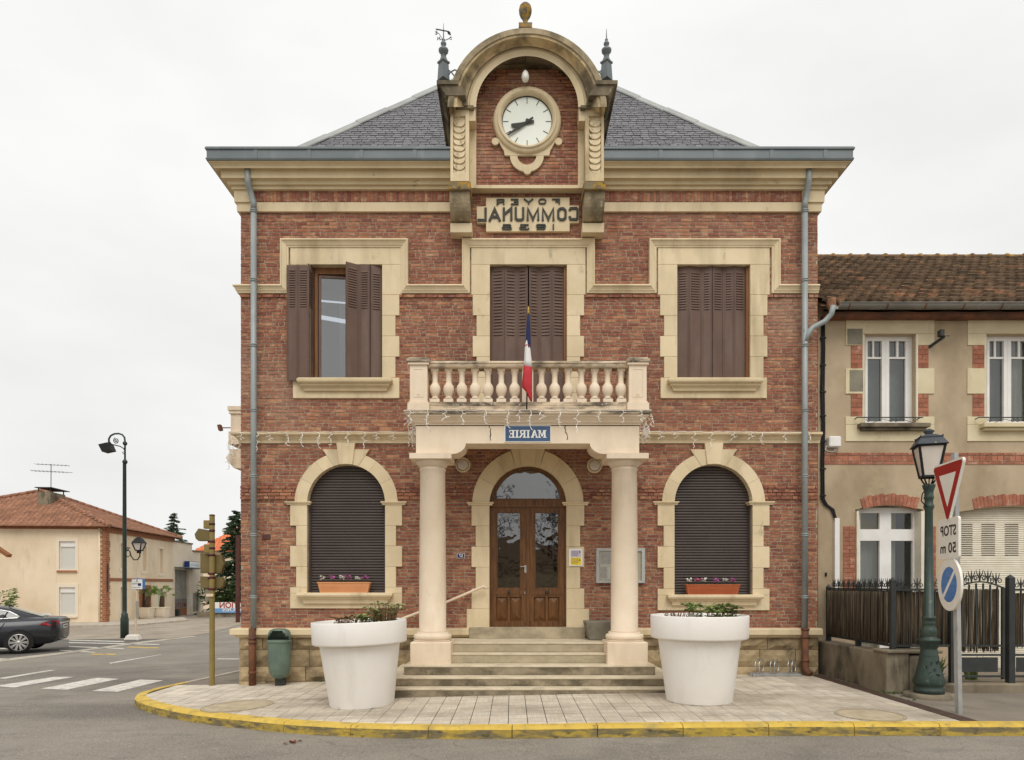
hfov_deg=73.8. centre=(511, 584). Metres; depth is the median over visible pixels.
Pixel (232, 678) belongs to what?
side pavement
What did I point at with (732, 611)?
shrub
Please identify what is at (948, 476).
sign post
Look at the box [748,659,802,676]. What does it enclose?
bicycle rack
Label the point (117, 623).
house walk
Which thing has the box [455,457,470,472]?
wall lamp
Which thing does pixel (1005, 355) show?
window frame
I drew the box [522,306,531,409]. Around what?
flag
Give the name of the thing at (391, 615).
plant
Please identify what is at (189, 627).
forecourt
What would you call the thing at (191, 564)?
garage sign
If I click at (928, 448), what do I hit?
street lamp
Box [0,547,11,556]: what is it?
roof
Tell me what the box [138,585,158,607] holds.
palm
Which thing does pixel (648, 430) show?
icicle lights
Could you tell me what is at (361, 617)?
shrub
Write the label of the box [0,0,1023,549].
sky
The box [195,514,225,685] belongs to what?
direction post
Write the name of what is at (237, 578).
rusty post
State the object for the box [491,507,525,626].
door
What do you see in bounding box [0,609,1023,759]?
road
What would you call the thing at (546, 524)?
door
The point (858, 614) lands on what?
iron fence
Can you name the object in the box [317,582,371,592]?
flower box
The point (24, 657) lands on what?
gutter channel
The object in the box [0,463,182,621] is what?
corner house
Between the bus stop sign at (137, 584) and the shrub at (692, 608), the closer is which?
the shrub at (692, 608)
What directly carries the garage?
on the road
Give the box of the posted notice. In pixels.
[569,549,582,565]
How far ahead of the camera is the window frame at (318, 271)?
12.47 m
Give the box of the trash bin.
[267,628,291,685]
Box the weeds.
[319,677,915,700]
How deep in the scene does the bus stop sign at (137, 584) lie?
27.45 m
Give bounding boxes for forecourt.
[65,619,240,638]
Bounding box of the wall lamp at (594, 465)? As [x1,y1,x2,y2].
[587,458,601,472]
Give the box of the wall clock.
[492,86,561,175]
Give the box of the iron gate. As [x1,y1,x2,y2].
[961,569,1014,682]
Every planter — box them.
[311,618,406,709]
[650,613,749,705]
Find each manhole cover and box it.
[200,700,273,712]
[834,709,906,721]
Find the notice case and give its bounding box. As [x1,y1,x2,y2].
[596,548,644,582]
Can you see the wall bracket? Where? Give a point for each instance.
(941, 333)
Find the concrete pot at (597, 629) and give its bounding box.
[583,620,610,639]
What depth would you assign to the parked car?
20.97 m
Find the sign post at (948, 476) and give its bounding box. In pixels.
[933,452,965,713]
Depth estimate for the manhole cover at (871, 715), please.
8.47 m
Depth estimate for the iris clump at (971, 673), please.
10.97 m
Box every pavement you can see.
[146,675,958,725]
[180,672,238,684]
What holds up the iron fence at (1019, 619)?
on the asphalt walk at (993, 706)
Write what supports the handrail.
attached to the town hall
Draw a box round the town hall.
[205,2,854,697]
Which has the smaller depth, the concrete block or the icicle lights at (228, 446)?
the icicle lights at (228, 446)
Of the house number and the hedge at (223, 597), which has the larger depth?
the hedge at (223, 597)
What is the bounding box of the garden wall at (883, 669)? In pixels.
[818,640,1023,693]
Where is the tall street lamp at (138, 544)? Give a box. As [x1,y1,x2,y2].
[98,433,145,637]
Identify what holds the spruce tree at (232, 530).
on the road
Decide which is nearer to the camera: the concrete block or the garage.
the concrete block
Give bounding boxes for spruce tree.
[163,513,187,541]
[194,510,240,614]
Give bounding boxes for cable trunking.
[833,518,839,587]
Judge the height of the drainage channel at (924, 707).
0.026 m
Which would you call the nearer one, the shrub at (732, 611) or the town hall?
the shrub at (732, 611)
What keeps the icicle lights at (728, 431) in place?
attached to the town hall
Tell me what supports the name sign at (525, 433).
attached to the town hall
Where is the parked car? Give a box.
[0,604,69,652]
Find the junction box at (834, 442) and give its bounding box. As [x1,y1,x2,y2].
[825,436,840,452]
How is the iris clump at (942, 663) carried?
on the yard
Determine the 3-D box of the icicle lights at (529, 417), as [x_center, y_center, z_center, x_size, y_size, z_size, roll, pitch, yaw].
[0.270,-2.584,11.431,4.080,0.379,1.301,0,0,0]
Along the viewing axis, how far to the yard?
11.25 m
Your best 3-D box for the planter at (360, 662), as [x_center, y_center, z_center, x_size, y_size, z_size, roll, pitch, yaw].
[-2.181,1.129,9.840,1.348,1.207,1.348,-2,0,0]
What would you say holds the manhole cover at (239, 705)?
on the pavement at (785, 698)
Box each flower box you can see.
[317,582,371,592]
[684,584,740,594]
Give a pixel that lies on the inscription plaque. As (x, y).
(527, 215)
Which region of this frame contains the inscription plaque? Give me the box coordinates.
[477,197,578,232]
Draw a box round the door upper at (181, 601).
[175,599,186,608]
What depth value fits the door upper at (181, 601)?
49.44 m
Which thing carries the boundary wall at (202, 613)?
on the road
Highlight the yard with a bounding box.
[943,668,1023,680]
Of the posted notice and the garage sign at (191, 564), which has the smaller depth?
the posted notice
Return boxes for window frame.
[315,268,345,376]
[855,508,917,647]
[865,337,911,422]
[987,337,1023,422]
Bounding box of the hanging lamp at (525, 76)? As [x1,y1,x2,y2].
[522,56,528,82]
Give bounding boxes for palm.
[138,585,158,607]
[148,585,176,606]
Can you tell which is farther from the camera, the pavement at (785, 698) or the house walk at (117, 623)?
the house walk at (117, 623)
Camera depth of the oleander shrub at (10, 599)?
25.25 m
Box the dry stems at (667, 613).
[663,608,688,616]
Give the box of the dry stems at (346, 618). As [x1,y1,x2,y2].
[330,614,358,623]
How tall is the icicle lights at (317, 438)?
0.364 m
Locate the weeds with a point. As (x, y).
(883, 692)
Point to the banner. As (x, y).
(225, 607)
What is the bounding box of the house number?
[457,553,464,557]
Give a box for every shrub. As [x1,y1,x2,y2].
[0,588,19,606]
[354,612,383,622]
[680,602,737,616]
[710,605,744,616]
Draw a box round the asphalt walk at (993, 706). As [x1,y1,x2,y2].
[820,674,1023,720]
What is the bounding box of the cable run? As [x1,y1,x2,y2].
[820,310,1023,517]
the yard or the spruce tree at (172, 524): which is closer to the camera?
the yard
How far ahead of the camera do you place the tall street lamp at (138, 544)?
26.94 m
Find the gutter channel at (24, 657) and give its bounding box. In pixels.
[0,636,195,661]
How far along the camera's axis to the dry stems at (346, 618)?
9.62 m
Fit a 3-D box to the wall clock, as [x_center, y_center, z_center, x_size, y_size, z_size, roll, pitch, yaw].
[0.268,-8.124,12.220,1.262,1.573,0.150,0,0,0]
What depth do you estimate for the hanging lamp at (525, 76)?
12.01 m
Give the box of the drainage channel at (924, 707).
[811,674,976,720]
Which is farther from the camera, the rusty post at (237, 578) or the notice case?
the rusty post at (237, 578)
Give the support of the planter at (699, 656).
on the pavement at (785, 698)
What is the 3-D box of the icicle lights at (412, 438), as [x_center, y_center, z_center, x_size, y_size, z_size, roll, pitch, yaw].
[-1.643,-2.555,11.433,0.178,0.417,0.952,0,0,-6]
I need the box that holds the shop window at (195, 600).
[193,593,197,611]
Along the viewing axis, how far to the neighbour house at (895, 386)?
12.60 m
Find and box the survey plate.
[262,534,270,538]
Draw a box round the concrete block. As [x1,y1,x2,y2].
[124,634,141,640]
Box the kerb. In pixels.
[135,670,1023,738]
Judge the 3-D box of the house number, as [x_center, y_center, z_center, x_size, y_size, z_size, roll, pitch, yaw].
[-0.925,-0.515,12.365,0.142,0.093,0.016,0,0,0]
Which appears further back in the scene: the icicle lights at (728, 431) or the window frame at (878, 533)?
the window frame at (878, 533)
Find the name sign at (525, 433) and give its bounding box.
[504,425,550,441]
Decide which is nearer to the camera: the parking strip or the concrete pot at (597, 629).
the concrete pot at (597, 629)
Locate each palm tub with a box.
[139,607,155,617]
[154,607,170,617]
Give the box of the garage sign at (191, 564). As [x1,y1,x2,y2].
[184,561,199,568]
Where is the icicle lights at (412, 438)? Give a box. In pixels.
[408,419,415,448]
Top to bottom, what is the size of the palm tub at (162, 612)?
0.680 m
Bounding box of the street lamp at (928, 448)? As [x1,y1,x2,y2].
[903,429,954,700]
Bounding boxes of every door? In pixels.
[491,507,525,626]
[529,507,563,626]
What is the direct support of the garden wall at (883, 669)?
on the asphalt walk at (993, 706)
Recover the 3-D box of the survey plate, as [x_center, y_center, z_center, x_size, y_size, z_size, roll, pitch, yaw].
[-4.450,-0.854,12.363,0.150,0.092,0.020,0,0,0]
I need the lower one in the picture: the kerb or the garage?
the kerb
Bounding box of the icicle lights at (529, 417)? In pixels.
[403,410,653,437]
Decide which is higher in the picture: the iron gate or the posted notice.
the posted notice
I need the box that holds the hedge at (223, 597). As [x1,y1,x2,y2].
[194,580,240,605]
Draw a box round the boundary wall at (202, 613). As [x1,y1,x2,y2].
[197,611,240,616]
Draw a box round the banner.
[215,602,240,612]
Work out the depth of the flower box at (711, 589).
12.24 m
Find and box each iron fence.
[826,577,953,682]
[1015,578,1023,676]
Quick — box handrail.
[402,585,486,618]
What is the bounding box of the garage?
[173,540,203,616]
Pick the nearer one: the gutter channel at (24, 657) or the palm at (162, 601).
the gutter channel at (24, 657)
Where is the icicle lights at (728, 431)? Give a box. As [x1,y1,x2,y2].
[641,431,810,445]
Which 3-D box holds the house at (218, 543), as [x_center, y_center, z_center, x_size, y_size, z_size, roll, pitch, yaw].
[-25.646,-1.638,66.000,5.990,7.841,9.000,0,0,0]
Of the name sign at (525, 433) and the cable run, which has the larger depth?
the cable run
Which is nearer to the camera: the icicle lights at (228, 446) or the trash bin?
the trash bin
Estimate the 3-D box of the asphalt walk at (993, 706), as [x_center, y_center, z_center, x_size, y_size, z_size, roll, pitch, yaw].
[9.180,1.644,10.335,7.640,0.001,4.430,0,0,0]
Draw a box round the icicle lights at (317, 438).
[229,431,411,450]
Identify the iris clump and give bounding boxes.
[940,657,947,672]
[964,656,985,679]
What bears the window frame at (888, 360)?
in the neighbour house at (895, 386)
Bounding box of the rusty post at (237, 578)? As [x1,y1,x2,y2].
[236,535,239,621]
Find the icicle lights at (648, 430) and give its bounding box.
[642,418,651,441]
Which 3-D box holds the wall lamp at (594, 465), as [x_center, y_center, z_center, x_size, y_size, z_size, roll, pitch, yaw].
[1.492,-2.142,12.328,0.276,0.276,0.075,0,0,0]
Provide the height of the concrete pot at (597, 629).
0.324 m
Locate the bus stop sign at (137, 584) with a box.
[132,578,144,633]
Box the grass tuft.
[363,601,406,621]
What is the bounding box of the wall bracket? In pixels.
[928,329,949,347]
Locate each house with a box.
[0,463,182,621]
[195,527,240,608]
[817,253,1023,667]
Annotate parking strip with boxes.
[0,636,185,657]
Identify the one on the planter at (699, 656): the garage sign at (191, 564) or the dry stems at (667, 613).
the dry stems at (667, 613)
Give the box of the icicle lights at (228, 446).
[225,433,239,466]
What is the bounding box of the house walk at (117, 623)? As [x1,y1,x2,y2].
[69,617,187,627]

